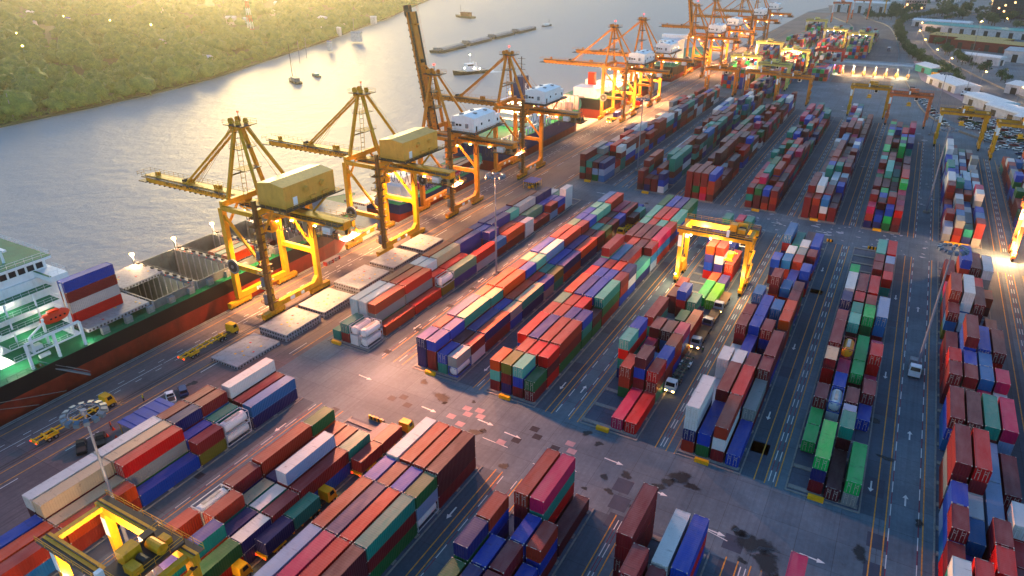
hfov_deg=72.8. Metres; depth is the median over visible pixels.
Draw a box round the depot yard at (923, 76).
[913,61,996,118]
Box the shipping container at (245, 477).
[222,461,261,492]
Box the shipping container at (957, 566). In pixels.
[947,555,971,575]
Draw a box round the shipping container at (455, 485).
[436,457,475,508]
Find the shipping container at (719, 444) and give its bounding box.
[712,408,740,451]
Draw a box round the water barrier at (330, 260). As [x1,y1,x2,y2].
[323,255,339,265]
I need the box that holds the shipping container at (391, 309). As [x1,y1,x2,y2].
[368,296,405,321]
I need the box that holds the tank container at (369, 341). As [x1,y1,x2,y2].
[359,329,382,348]
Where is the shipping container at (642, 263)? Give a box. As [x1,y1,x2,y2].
[635,255,650,279]
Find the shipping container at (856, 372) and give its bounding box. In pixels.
[848,359,864,384]
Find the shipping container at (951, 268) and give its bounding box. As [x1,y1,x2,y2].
[943,259,954,282]
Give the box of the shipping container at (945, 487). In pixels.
[943,447,948,497]
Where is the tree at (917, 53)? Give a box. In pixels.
[913,49,924,60]
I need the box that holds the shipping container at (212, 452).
[191,438,226,465]
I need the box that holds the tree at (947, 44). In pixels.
[943,42,950,54]
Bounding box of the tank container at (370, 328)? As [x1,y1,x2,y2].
[358,318,381,339]
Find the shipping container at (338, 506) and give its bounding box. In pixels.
[311,476,372,530]
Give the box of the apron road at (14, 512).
[0,12,830,535]
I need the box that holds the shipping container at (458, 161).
[453,158,466,164]
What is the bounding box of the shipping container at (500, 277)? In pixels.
[486,267,515,286]
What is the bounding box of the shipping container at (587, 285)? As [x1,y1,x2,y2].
[574,275,600,296]
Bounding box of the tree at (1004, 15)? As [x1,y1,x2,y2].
[1000,12,1012,21]
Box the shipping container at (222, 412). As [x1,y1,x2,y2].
[205,403,238,423]
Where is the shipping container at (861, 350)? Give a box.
[852,335,869,362]
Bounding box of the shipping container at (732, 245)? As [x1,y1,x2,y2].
[728,241,739,251]
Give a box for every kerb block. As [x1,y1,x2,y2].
[331,339,341,345]
[424,369,435,375]
[499,393,510,400]
[596,424,608,432]
[694,456,708,465]
[807,493,823,503]
[944,241,968,245]
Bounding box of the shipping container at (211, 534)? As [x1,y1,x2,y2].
[158,518,226,575]
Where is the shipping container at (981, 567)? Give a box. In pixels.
[972,557,994,575]
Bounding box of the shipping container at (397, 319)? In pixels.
[378,305,414,335]
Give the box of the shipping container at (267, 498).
[249,483,286,513]
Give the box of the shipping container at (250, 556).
[243,545,257,563]
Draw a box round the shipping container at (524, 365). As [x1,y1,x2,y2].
[513,353,535,378]
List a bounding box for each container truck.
[29,392,116,444]
[177,321,239,359]
[231,558,252,575]
[255,484,337,559]
[351,417,413,476]
[606,117,617,122]
[617,219,639,234]
[664,354,694,393]
[690,324,711,349]
[702,308,720,329]
[713,291,731,312]
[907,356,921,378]
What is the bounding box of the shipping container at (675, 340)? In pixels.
[665,333,682,356]
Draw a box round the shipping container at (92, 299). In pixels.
[63,284,120,313]
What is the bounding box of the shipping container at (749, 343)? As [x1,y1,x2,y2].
[740,334,757,356]
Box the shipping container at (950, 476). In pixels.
[947,435,967,485]
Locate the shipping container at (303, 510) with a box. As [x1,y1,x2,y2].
[284,492,320,529]
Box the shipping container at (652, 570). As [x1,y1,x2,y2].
[645,564,666,575]
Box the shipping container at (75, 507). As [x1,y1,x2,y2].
[47,475,124,527]
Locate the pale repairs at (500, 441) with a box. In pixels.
[446,405,576,454]
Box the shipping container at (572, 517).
[556,493,588,557]
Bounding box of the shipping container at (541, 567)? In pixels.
[526,537,557,575]
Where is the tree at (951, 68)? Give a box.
[947,65,961,75]
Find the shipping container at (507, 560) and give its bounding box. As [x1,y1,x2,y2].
[489,539,522,575]
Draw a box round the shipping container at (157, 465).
[117,440,187,485]
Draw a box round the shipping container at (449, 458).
[426,431,474,484]
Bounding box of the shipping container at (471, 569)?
[460,563,483,575]
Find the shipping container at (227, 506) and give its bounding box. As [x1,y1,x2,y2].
[202,489,245,523]
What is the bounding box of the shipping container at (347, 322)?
[340,313,363,333]
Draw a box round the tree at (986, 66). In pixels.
[980,61,992,73]
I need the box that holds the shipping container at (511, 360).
[501,350,523,374]
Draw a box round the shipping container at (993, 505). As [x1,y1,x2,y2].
[983,481,1004,533]
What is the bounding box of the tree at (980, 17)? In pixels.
[977,14,983,21]
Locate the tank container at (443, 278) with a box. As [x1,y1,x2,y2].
[435,270,453,287]
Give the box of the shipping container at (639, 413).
[624,391,655,434]
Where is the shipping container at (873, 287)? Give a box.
[866,275,880,297]
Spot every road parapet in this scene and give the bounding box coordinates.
[864,16,899,60]
[904,12,984,92]
[920,13,1023,97]
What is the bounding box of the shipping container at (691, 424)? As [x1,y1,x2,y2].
[683,389,713,431]
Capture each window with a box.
[989,8,1022,12]
[990,6,1023,9]
[991,2,1023,6]
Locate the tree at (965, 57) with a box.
[956,54,967,64]
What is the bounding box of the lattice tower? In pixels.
[245,0,253,29]
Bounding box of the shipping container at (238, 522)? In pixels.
[224,507,257,537]
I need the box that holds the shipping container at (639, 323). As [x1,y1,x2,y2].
[629,315,647,337]
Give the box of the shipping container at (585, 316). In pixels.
[574,309,592,330]
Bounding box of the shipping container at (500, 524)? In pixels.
[489,508,508,536]
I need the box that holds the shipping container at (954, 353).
[946,346,961,367]
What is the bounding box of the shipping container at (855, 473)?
[843,441,867,496]
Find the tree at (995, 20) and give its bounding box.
[990,17,1001,25]
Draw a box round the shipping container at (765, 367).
[756,355,774,380]
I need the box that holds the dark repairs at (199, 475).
[194,287,560,478]
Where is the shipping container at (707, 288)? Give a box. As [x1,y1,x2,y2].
[698,279,715,306]
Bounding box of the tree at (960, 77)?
[956,74,965,79]
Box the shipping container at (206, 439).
[188,423,224,455]
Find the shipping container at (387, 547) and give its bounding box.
[367,510,415,573]
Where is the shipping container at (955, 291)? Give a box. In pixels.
[948,272,962,300]
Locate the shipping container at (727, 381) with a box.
[715,361,741,402]
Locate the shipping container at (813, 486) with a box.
[807,479,822,494]
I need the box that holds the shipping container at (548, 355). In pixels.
[538,343,559,367]
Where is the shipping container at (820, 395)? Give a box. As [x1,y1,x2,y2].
[812,382,829,408]
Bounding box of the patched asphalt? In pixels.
[537,217,906,575]
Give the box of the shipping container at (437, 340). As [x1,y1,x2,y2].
[426,329,449,351]
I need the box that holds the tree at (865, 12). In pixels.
[863,8,874,15]
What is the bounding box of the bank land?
[0,0,427,127]
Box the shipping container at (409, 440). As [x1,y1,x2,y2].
[387,417,436,460]
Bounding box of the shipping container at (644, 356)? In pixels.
[634,344,654,369]
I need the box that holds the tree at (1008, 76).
[1002,73,1013,81]
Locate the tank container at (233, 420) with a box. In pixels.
[215,407,249,436]
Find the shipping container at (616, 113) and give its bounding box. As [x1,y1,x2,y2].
[613,110,620,116]
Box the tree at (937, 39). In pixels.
[933,37,942,44]
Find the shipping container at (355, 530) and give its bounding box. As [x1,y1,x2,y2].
[339,487,400,544]
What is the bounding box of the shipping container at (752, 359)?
[745,352,760,375]
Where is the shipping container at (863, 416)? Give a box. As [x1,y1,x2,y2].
[854,403,871,431]
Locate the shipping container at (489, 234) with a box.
[482,226,498,240]
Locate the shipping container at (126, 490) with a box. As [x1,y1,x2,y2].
[57,480,138,543]
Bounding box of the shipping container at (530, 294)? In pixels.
[515,282,543,309]
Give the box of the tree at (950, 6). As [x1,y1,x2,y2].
[946,2,958,15]
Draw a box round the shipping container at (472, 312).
[456,296,490,326]
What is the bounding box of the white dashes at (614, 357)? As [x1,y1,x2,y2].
[0,51,1023,575]
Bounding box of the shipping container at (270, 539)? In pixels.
[254,515,294,555]
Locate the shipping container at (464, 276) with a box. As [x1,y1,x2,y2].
[454,264,476,286]
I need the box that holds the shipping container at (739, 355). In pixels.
[731,349,747,368]
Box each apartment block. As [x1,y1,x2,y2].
[905,0,926,9]
[988,0,1023,19]
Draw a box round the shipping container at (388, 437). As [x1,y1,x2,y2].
[372,423,402,453]
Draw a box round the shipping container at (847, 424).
[837,409,856,440]
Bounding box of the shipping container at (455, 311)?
[447,294,480,317]
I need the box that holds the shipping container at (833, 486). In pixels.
[823,448,847,502]
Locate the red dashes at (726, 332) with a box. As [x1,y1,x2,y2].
[102,116,1023,575]
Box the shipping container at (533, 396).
[524,379,546,401]
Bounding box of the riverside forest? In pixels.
[0,0,420,123]
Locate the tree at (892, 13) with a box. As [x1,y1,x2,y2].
[888,10,896,17]
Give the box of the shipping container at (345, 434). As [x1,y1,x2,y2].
[334,425,357,447]
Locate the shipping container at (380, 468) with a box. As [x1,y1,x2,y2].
[363,455,396,482]
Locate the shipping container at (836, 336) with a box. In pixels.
[828,318,845,347]
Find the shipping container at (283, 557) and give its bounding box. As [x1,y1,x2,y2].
[253,523,321,575]
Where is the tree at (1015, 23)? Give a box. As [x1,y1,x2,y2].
[1012,19,1020,26]
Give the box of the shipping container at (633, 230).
[624,222,644,242]
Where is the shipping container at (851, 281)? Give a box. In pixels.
[844,271,857,291]
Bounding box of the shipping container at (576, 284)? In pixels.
[564,273,590,294]
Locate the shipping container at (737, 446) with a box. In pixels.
[725,419,752,467]
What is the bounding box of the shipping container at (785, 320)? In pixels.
[777,309,793,330]
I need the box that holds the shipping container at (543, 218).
[534,212,549,230]
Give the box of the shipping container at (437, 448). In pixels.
[413,426,461,472]
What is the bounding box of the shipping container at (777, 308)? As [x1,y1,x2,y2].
[769,298,784,318]
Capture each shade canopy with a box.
[117,397,174,433]
[523,177,541,188]
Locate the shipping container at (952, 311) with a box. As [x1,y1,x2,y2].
[945,301,959,322]
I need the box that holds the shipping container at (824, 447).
[812,419,837,471]
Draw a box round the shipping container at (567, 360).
[559,341,580,373]
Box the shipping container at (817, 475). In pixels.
[809,468,826,483]
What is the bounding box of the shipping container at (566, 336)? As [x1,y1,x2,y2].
[551,319,581,353]
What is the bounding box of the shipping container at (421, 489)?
[404,471,436,509]
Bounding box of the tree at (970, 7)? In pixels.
[960,3,973,10]
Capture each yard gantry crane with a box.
[33,489,203,575]
[673,213,760,296]
[704,63,740,96]
[730,51,762,79]
[743,67,782,99]
[755,38,784,58]
[757,59,792,90]
[773,70,815,105]
[780,45,811,72]
[805,17,827,30]
[814,45,845,73]
[823,26,848,48]
[830,0,851,22]
[846,30,874,53]
[846,81,892,118]
[851,0,871,19]
[884,88,934,128]
[933,105,991,150]
[988,116,1023,159]
[1008,198,1023,261]
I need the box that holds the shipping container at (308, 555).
[276,530,335,575]
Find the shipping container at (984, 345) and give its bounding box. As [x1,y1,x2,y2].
[976,325,990,354]
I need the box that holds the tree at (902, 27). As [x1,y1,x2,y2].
[893,25,904,30]
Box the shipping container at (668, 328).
[660,319,678,340]
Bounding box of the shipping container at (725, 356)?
[716,345,734,369]
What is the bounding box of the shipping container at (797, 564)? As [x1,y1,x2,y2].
[785,550,808,575]
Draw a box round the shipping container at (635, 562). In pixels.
[618,543,649,575]
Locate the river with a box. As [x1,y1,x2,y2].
[0,0,835,291]
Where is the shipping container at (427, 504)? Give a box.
[415,487,437,520]
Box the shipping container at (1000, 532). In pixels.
[988,517,1014,554]
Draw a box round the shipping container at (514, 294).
[505,280,534,300]
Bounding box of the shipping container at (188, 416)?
[166,404,202,430]
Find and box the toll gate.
[818,58,914,79]
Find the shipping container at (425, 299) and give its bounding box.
[408,287,441,314]
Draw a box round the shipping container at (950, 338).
[943,330,957,362]
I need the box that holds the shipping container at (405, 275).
[389,265,422,284]
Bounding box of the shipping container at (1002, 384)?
[993,368,1010,394]
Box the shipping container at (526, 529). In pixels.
[510,513,541,555]
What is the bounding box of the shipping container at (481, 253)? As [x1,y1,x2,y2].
[471,241,494,262]
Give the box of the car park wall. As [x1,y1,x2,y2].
[905,80,1023,150]
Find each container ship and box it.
[0,193,357,426]
[367,153,481,221]
[453,56,583,170]
[565,66,655,118]
[645,33,708,81]
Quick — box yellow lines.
[0,30,1023,575]
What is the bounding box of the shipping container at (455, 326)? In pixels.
[442,317,464,339]
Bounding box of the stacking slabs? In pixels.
[48,96,1014,575]
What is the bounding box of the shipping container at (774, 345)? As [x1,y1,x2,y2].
[764,330,784,365]
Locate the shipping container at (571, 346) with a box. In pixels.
[559,331,581,363]
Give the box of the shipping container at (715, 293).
[704,283,724,309]
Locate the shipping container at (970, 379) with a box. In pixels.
[961,363,978,389]
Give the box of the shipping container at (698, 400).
[685,374,715,419]
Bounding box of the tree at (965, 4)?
[962,1,971,8]
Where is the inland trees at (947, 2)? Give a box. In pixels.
[927,0,990,7]
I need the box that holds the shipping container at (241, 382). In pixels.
[221,357,275,398]
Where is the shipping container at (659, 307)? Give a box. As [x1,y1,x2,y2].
[644,296,668,325]
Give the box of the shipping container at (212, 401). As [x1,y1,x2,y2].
[193,388,228,416]
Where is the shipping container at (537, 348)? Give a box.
[527,340,547,364]
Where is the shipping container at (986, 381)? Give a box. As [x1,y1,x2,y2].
[977,365,994,391]
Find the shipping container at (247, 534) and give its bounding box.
[230,513,271,554]
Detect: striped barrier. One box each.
[368,414,384,422]
[867,246,876,249]
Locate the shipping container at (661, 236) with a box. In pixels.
[651,227,670,247]
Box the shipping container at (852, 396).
[842,386,859,409]
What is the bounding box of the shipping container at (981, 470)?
[971,427,992,483]
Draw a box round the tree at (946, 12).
[942,9,950,18]
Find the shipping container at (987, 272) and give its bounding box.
[980,255,993,280]
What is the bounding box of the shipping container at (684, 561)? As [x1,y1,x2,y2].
[670,513,709,575]
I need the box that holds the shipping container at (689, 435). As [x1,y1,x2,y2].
[682,401,711,442]
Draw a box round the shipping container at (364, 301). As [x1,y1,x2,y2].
[358,282,394,311]
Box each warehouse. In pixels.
[834,0,893,13]
[872,0,905,5]
[911,18,972,26]
[915,62,943,74]
[921,21,1023,39]
[926,73,982,93]
[928,32,1015,44]
[930,0,959,2]
[953,36,1023,53]
[960,52,1006,65]
[962,92,1020,109]
[985,102,1023,119]
[1003,46,1023,62]
[1004,80,1023,95]
[1013,112,1023,119]
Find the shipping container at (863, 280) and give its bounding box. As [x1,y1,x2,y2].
[856,273,869,292]
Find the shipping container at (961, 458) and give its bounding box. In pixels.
[951,423,972,477]
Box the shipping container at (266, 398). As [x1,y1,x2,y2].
[242,375,295,417]
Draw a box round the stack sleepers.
[52,97,1014,575]
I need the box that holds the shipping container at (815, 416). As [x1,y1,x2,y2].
[807,407,823,425]
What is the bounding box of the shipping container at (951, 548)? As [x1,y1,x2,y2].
[943,540,965,575]
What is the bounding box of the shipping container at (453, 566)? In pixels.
[437,557,465,575]
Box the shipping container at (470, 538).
[453,516,488,560]
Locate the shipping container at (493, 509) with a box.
[476,490,508,531]
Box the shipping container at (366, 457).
[351,440,382,472]
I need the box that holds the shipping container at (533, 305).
[522,292,543,318]
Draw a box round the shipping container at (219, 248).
[208,240,239,255]
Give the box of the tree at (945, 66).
[939,63,950,70]
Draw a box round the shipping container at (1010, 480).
[998,453,1021,507]
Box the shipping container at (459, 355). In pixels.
[448,344,470,367]
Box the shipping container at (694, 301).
[686,292,702,310]
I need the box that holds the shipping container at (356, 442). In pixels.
[339,429,370,461]
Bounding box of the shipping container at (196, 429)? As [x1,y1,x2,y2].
[183,419,212,450]
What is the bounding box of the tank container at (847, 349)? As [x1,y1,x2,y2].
[840,336,855,359]
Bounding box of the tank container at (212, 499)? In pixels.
[191,483,230,522]
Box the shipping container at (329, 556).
[299,536,350,575]
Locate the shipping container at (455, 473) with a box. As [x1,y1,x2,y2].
[437,447,475,496]
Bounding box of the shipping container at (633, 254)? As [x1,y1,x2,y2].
[620,245,641,263]
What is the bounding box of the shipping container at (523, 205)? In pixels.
[513,196,535,213]
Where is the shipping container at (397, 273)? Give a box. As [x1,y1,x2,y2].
[381,263,414,282]
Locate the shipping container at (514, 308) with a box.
[503,300,521,320]
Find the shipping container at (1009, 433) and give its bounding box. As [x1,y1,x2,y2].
[998,396,1018,444]
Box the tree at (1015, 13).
[1007,10,1019,21]
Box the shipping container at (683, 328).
[673,321,690,343]
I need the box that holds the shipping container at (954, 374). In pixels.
[946,360,962,385]
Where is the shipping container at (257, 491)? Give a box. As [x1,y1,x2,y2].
[243,478,274,507]
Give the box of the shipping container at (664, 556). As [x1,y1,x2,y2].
[651,508,690,575]
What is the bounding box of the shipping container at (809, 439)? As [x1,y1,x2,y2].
[800,423,819,453]
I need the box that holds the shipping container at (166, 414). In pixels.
[156,400,190,420]
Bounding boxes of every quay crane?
[137,110,364,320]
[261,81,466,256]
[403,4,526,218]
[420,46,587,178]
[540,20,674,122]
[572,14,698,106]
[659,0,757,65]
[682,0,741,77]
[693,0,780,50]
[714,0,793,40]
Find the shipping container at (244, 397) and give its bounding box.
[233,371,284,410]
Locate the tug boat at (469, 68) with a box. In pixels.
[452,54,498,74]
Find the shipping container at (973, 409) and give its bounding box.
[964,389,982,431]
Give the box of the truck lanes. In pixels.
[55,97,1023,575]
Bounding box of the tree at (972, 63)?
[969,61,978,66]
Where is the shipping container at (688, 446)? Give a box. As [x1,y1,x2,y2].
[681,436,697,453]
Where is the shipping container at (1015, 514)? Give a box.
[1007,501,1023,540]
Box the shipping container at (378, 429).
[370,422,388,439]
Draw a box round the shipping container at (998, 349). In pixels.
[989,328,1006,364]
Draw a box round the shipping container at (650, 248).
[644,241,657,256]
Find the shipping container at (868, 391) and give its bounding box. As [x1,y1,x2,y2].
[859,378,876,405]
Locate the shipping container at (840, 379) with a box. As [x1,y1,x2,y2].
[832,371,847,392]
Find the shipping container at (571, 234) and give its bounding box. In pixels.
[558,225,580,246]
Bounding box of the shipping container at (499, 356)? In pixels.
[490,346,512,371]
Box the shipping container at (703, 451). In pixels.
[695,440,712,457]
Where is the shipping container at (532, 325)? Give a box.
[518,311,549,342]
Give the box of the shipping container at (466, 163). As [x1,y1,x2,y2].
[455,159,472,167]
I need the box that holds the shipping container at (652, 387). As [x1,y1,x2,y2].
[645,370,665,393]
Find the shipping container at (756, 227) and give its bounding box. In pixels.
[747,225,761,236]
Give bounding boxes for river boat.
[288,46,302,84]
[312,72,320,77]
[455,12,475,18]
[542,22,551,26]
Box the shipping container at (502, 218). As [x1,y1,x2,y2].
[485,212,509,226]
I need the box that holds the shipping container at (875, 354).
[867,342,883,366]
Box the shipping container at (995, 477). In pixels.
[989,442,1000,483]
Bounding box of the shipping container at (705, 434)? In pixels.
[697,400,724,446]
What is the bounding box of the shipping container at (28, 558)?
[0,527,68,575]
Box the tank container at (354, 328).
[349,315,372,336]
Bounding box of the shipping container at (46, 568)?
[25,558,55,575]
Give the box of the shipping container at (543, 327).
[528,314,560,341]
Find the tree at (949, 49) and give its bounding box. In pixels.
[943,46,953,55]
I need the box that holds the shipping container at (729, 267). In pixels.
[724,250,742,273]
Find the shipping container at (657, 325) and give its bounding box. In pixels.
[649,316,666,338]
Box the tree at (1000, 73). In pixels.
[996,68,1008,80]
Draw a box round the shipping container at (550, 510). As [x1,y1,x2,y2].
[530,470,574,521]
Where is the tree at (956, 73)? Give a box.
[951,71,962,75]
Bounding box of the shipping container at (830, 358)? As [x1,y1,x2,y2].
[822,345,838,369]
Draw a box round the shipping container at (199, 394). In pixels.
[183,384,215,403]
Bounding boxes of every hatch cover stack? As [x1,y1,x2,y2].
[211,333,279,369]
[259,307,320,341]
[298,288,353,318]
[334,264,389,294]
[370,248,418,273]
[400,234,442,256]
[609,135,619,141]
[655,111,667,117]
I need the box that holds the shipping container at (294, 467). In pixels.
[275,431,335,485]
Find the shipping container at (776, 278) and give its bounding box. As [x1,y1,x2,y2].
[769,267,784,285]
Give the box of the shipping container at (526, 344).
[515,337,536,353]
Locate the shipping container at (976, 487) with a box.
[966,472,987,495]
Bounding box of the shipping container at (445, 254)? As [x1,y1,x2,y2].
[430,243,459,266]
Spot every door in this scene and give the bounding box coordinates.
[22,496,29,508]
[26,498,33,510]
[32,502,39,514]
[36,504,43,516]
[114,463,120,474]
[118,465,124,476]
[203,513,208,523]
[417,338,420,346]
[421,339,424,347]
[438,354,441,362]
[442,355,445,363]
[513,367,517,376]
[515,492,520,504]
[518,368,521,377]
[521,494,526,507]
[525,380,528,389]
[525,390,528,399]
[529,382,533,391]
[529,392,533,401]
[594,298,598,306]
[598,299,602,307]
[611,418,616,427]
[614,559,621,571]
[616,419,621,429]
[619,339,623,348]
[620,367,624,376]
[624,340,628,349]
[624,368,629,377]
[624,422,629,431]
[630,423,635,433]
[646,381,650,390]
[647,371,651,380]
[651,383,655,392]
[652,373,656,382]
[661,331,665,339]
[665,332,669,340]
[683,429,689,439]
[684,417,690,428]
[686,406,692,417]
[687,302,691,309]
[688,431,694,441]
[690,419,696,430]
[691,303,695,310]
[691,408,698,418]
[705,300,708,308]
[717,358,722,367]
[722,360,727,368]
[725,454,732,464]
[728,265,732,272]
[731,456,738,466]
[735,324,740,333]
[740,325,745,333]
[742,408,748,418]
[748,410,754,420]
[752,293,756,301]
[756,294,761,302]
[757,369,762,378]
[760,330,765,338]
[762,370,768,380]
[765,331,770,339]
[770,276,775,284]
[770,309,774,317]
[774,277,779,285]
[774,310,779,318]
[801,440,808,450]
[807,442,814,452]
[812,397,819,406]
[813,457,821,468]
[818,398,825,408]
[820,459,828,470]
[824,487,832,498]
[831,489,839,501]
[840,300,845,307]
[841,493,849,504]
[844,301,850,309]
[844,481,853,492]
[847,323,852,331]
[848,495,856,506]
[849,373,856,382]
[851,483,860,495]
[852,324,857,332]
[855,374,861,383]
[855,419,862,428]
[860,393,867,402]
[861,421,868,430]
[862,317,867,324]
[866,395,873,404]
[867,318,872,326]
[868,355,875,364]
[874,356,880,365]
[875,317,881,325]
[880,318,886,326]
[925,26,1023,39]
[929,79,970,91]
[944,428,951,439]
[946,312,953,320]
[947,374,955,383]
[948,417,956,427]
[948,528,960,540]
[949,290,956,298]
[952,313,958,321]
[953,375,961,384]
[954,291,961,299]
[956,419,963,424]
[957,42,1003,52]
[957,531,968,543]
[962,292,969,301]
[967,293,974,302]
[967,422,974,431]
[968,57,1003,65]
[968,99,985,109]
[970,268,975,274]
[972,305,979,313]
[972,468,983,480]
[974,269,980,276]
[978,306,984,314]
[980,470,990,482]
[982,271,987,278]
[986,272,992,279]
[992,353,999,362]
[997,354,1005,363]
[1003,495,1012,507]
[1009,87,1016,94]
[1011,54,1017,62]
[1012,497,1020,502]
[1013,526,1023,538]
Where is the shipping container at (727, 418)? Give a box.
[713,393,742,440]
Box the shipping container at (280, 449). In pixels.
[252,422,312,474]
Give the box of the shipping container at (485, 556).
[471,534,505,572]
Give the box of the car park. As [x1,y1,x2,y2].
[919,89,1023,144]
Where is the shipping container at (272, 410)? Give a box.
[246,389,297,427]
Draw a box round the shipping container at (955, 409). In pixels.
[946,385,964,428]
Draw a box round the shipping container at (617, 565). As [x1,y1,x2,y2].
[613,514,654,572]
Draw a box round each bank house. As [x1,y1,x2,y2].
[225,16,235,24]
[326,40,332,50]
[336,27,341,35]
[350,31,362,41]
[370,16,376,23]
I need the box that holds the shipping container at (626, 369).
[619,353,635,378]
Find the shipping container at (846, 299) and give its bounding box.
[839,290,853,309]
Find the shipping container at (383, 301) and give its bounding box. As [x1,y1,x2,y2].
[367,285,404,314]
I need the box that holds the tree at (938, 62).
[932,59,945,64]
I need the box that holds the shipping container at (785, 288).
[779,279,793,297]
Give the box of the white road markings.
[725,85,934,257]
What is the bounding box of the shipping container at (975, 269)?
[969,253,981,277]
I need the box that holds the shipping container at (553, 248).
[539,238,563,261]
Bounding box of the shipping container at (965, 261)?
[959,244,972,269]
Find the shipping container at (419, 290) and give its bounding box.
[405,278,432,303]
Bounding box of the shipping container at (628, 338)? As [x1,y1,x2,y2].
[619,327,638,350]
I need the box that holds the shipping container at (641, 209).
[634,206,645,218]
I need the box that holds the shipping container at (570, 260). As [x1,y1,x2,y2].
[557,250,580,273]
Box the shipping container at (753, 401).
[741,378,766,421]
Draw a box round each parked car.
[75,438,87,455]
[94,431,106,447]
[164,390,176,402]
[177,384,188,396]
[998,144,1008,148]
[1006,139,1016,142]
[1009,143,1019,146]
[1012,147,1022,150]
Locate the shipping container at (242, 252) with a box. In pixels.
[221,244,254,260]
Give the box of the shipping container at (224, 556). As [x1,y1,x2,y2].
[199,538,242,575]
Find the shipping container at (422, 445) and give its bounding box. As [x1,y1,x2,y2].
[399,421,448,466]
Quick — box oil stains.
[186,203,922,575]
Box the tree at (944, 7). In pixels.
[938,4,946,15]
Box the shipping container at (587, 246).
[575,236,597,258]
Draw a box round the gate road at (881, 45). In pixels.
[828,5,898,84]
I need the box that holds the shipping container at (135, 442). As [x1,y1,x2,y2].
[103,420,171,472]
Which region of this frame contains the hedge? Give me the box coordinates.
[957,117,1023,144]
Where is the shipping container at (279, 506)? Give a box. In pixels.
[261,489,299,522]
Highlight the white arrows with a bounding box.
[275,192,919,563]
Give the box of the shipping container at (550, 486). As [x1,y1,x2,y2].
[530,453,575,514]
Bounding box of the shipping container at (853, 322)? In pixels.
[846,312,860,333]
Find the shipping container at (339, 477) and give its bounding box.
[314,463,350,499]
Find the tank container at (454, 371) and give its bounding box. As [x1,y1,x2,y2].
[448,356,470,377]
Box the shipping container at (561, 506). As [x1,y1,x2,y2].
[548,483,573,522]
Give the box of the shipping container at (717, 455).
[710,419,738,462]
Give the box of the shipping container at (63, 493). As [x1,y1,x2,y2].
[32,458,114,517]
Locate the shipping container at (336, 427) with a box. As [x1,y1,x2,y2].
[315,421,346,437]
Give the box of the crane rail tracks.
[0,29,786,469]
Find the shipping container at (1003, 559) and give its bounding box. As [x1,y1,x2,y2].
[990,544,1017,575]
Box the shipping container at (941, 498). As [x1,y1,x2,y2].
[939,458,943,508]
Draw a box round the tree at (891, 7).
[887,3,900,11]
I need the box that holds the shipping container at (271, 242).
[266,238,275,245]
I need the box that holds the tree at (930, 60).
[923,58,934,62]
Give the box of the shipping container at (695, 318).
[686,309,703,339]
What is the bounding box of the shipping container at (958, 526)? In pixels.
[947,502,969,544]
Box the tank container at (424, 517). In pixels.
[416,500,438,532]
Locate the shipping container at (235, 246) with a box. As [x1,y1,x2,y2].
[215,242,243,257]
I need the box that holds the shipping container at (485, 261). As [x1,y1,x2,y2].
[477,252,494,270]
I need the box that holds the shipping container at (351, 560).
[321,544,366,575]
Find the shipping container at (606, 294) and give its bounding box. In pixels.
[594,279,620,307]
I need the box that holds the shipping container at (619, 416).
[611,387,642,430]
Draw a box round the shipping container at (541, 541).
[526,520,557,563]
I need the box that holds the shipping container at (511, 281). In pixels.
[496,269,524,295]
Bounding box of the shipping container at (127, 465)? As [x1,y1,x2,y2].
[113,425,184,477]
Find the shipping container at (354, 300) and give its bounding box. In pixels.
[350,280,386,308]
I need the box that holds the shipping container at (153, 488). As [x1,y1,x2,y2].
[136,452,200,506]
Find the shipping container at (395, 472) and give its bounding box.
[376,460,409,487]
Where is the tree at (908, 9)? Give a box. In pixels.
[900,6,910,13]
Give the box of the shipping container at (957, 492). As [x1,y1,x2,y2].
[947,479,968,512]
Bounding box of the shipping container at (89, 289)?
[60,274,117,303]
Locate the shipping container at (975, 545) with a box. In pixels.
[965,517,985,558]
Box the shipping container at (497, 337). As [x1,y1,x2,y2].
[485,322,509,351]
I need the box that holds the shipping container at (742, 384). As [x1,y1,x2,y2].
[731,364,755,405]
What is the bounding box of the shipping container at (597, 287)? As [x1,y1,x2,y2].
[584,277,610,305]
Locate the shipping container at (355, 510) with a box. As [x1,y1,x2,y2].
[325,481,386,537]
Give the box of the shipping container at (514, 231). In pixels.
[500,222,524,242]
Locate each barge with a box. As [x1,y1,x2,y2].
[429,43,466,52]
[461,36,491,45]
[486,31,514,38]
[512,26,535,33]
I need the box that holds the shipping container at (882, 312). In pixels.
[874,296,890,327]
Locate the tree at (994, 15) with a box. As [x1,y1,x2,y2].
[988,12,999,24]
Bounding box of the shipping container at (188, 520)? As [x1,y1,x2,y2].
[164,507,201,537]
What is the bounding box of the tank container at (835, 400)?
[826,386,844,413]
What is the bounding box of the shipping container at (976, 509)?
[968,493,984,520]
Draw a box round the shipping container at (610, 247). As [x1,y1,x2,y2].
[601,233,624,256]
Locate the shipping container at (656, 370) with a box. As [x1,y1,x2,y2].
[646,357,666,383]
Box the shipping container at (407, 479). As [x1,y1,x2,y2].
[390,466,422,493]
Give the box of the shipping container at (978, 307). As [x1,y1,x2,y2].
[971,286,985,315]
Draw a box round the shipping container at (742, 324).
[734,313,751,334]
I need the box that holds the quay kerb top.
[0,12,806,429]
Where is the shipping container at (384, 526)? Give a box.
[354,493,414,560]
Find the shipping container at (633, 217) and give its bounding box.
[627,211,639,224]
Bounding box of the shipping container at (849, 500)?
[840,456,857,507]
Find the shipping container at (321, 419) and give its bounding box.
[303,405,334,436]
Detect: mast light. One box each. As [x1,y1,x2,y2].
[59,400,128,542]
[485,172,505,275]
[635,97,649,170]
[740,45,752,95]
[917,243,969,374]
[923,127,958,212]
[928,72,952,134]
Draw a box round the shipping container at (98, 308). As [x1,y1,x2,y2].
[70,294,122,321]

